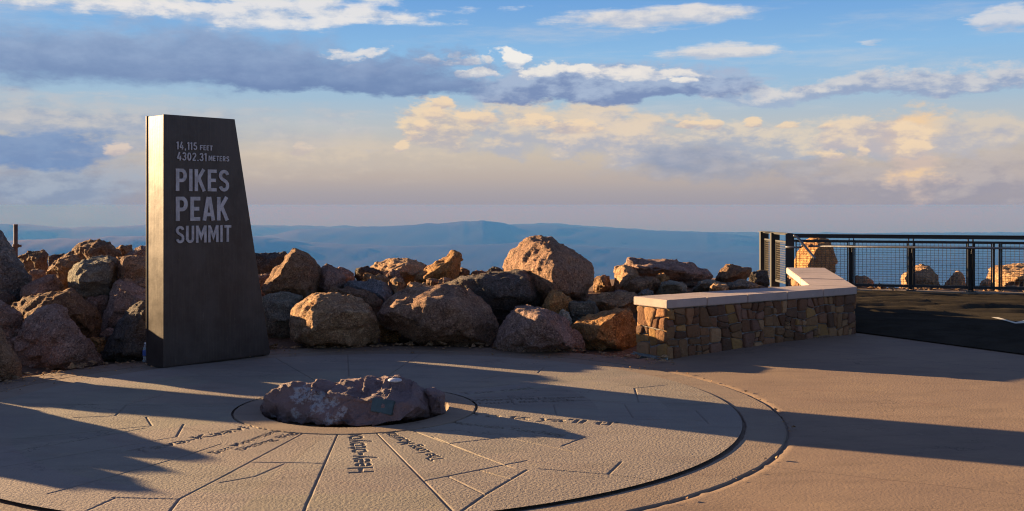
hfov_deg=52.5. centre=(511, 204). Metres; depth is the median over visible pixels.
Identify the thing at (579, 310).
boulder
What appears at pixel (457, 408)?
paving ring
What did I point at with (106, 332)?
boulder
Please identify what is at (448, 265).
boulder
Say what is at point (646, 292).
boulder
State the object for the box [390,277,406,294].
boulder
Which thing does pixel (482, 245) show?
ground
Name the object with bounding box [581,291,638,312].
boulder
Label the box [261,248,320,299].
boulder
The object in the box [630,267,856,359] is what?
stone wall
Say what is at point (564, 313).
boulder
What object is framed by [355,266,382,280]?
boulder
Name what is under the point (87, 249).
boulder
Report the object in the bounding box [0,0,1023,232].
sky
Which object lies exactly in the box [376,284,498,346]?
boulder
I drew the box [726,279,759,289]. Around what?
boulder
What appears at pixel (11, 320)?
boulder
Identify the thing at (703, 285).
boulder
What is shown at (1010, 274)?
boulder
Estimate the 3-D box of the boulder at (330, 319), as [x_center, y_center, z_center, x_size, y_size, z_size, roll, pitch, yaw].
[-2.062,1.361,11.988,1.107,0.733,1.331,0,0,0]
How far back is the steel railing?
18.07 m
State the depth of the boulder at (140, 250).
14.67 m
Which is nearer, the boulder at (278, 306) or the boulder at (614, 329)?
the boulder at (614, 329)
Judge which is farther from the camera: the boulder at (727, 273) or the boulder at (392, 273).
the boulder at (727, 273)
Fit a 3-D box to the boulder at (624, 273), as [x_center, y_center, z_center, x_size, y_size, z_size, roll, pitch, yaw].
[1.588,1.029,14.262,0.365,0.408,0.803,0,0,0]
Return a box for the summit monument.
[146,114,269,367]
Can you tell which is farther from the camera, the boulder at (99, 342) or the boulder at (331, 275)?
the boulder at (331, 275)
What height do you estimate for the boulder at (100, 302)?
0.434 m
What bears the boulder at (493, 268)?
on the ground
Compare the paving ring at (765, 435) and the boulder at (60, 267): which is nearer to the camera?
the paving ring at (765, 435)
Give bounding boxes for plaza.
[0,332,1023,510]
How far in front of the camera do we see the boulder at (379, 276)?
13.76 m
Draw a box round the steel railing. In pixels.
[759,231,1023,291]
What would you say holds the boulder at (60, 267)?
on the ground
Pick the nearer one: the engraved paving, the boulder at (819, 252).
the engraved paving
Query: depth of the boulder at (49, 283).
12.28 m
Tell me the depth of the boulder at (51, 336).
10.44 m
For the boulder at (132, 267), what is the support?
on the ground
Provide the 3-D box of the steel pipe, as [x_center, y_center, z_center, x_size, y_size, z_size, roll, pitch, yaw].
[-7.158,0.790,14.996,0.130,1.021,0.092,0,0,0]
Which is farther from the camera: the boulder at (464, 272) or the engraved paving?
the boulder at (464, 272)
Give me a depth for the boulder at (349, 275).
14.48 m
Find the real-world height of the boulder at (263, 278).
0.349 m
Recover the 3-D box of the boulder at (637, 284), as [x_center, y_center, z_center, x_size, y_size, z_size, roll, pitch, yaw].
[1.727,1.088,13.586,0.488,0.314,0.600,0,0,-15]
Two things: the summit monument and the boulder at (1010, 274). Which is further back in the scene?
the boulder at (1010, 274)
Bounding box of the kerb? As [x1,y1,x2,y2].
[768,287,1023,293]
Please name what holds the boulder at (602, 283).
on the ground
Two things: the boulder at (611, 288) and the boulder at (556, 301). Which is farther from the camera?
the boulder at (611, 288)
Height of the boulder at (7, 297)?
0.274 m
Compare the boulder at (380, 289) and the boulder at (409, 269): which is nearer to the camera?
the boulder at (380, 289)
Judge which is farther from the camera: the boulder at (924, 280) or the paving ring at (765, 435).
the boulder at (924, 280)
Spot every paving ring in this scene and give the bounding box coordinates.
[0,351,786,510]
[233,392,475,435]
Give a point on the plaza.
(884, 423)
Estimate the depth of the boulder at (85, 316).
11.34 m
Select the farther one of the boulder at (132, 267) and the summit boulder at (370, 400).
the boulder at (132, 267)
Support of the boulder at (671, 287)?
on the ground
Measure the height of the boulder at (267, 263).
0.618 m
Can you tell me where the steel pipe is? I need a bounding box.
[13,224,21,257]
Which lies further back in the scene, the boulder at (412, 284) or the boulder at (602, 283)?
the boulder at (602, 283)
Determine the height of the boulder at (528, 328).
0.660 m
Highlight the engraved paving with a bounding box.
[0,354,741,510]
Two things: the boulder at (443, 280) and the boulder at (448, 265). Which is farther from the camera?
the boulder at (448, 265)
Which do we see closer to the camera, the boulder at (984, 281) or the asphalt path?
the asphalt path
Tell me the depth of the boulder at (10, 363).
9.61 m
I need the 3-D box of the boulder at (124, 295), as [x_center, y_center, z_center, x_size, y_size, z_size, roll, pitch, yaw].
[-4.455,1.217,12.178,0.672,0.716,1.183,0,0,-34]
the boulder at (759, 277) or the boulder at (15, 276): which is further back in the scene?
the boulder at (759, 277)
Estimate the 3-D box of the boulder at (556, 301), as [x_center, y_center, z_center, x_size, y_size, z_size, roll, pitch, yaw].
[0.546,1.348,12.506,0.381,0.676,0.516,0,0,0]
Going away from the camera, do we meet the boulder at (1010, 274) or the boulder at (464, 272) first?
the boulder at (464, 272)
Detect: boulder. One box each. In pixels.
[0,230,31,300]
[0,290,17,305]
[0,300,22,349]
[0,326,21,381]
[10,303,103,369]
[11,288,102,337]
[18,249,48,272]
[19,274,63,298]
[29,269,46,280]
[46,251,80,289]
[48,253,64,266]
[67,255,117,299]
[71,238,121,261]
[86,295,108,316]
[90,337,105,352]
[99,327,113,341]
[100,300,145,362]
[101,279,145,331]
[116,245,132,255]
[116,255,145,279]
[124,245,145,255]
[124,278,145,287]
[255,251,286,274]
[259,274,269,295]
[260,375,430,426]
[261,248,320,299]
[262,291,302,338]
[289,292,380,347]
[319,263,346,292]
[327,286,382,315]
[337,267,355,281]
[343,278,392,303]
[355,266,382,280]
[362,272,388,283]
[371,258,426,287]
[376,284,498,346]
[386,269,403,289]
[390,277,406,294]
[405,281,426,288]
[413,250,462,282]
[425,387,445,417]
[426,278,438,285]
[438,277,452,283]
[444,269,540,328]
[459,267,469,275]
[470,270,486,274]
[486,266,502,271]
[492,304,585,352]
[502,235,594,304]
[542,289,572,313]
[559,309,571,325]
[568,300,598,323]
[571,307,636,350]
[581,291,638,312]
[593,274,610,292]
[609,285,614,291]
[613,264,638,289]
[624,257,712,286]
[624,276,659,293]
[638,288,653,295]
[656,273,669,284]
[656,280,687,294]
[692,279,725,291]
[709,283,728,291]
[715,264,751,282]
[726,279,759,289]
[749,270,769,286]
[794,238,837,273]
[856,275,873,287]
[901,264,939,288]
[944,271,965,288]
[979,279,992,285]
[988,263,1023,286]
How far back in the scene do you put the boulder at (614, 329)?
11.71 m
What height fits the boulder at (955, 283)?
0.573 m
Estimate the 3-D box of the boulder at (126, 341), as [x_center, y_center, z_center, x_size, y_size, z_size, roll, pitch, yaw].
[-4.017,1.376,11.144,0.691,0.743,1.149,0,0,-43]
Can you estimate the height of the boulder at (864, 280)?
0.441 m
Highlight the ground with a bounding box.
[0,220,1023,427]
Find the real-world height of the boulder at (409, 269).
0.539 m
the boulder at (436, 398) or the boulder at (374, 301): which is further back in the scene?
the boulder at (374, 301)
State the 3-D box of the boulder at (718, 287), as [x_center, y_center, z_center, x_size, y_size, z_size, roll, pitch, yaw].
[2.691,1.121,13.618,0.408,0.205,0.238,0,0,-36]
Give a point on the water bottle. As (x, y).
(144, 353)
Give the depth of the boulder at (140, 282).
12.20 m
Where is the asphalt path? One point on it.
(963, 319)
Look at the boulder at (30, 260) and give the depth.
14.85 m
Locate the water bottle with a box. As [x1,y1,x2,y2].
[143,342,145,361]
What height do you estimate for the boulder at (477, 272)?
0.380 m
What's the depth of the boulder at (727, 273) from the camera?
14.76 m
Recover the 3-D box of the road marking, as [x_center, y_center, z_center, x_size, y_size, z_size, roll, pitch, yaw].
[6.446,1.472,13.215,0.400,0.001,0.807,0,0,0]
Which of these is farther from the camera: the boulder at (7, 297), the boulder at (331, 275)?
the boulder at (331, 275)
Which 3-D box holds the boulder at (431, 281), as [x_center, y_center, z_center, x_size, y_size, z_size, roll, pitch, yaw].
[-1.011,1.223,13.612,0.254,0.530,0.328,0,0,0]
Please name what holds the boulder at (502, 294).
on the ground
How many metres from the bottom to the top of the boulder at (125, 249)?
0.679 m
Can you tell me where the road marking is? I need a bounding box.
[993,317,1023,322]
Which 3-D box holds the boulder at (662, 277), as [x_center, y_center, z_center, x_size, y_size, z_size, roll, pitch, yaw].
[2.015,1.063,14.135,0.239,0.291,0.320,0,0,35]
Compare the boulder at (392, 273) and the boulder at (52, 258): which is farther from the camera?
the boulder at (52, 258)
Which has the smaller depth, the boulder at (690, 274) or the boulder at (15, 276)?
the boulder at (15, 276)
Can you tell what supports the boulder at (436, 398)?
on the paving ring at (457, 408)
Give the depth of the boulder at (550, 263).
13.03 m
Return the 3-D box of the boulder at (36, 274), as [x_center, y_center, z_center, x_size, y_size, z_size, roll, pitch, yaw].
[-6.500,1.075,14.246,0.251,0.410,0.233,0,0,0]
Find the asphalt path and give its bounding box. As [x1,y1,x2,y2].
[854,290,1023,353]
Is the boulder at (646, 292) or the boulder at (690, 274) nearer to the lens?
the boulder at (646, 292)
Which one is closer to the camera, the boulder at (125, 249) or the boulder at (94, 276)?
the boulder at (94, 276)

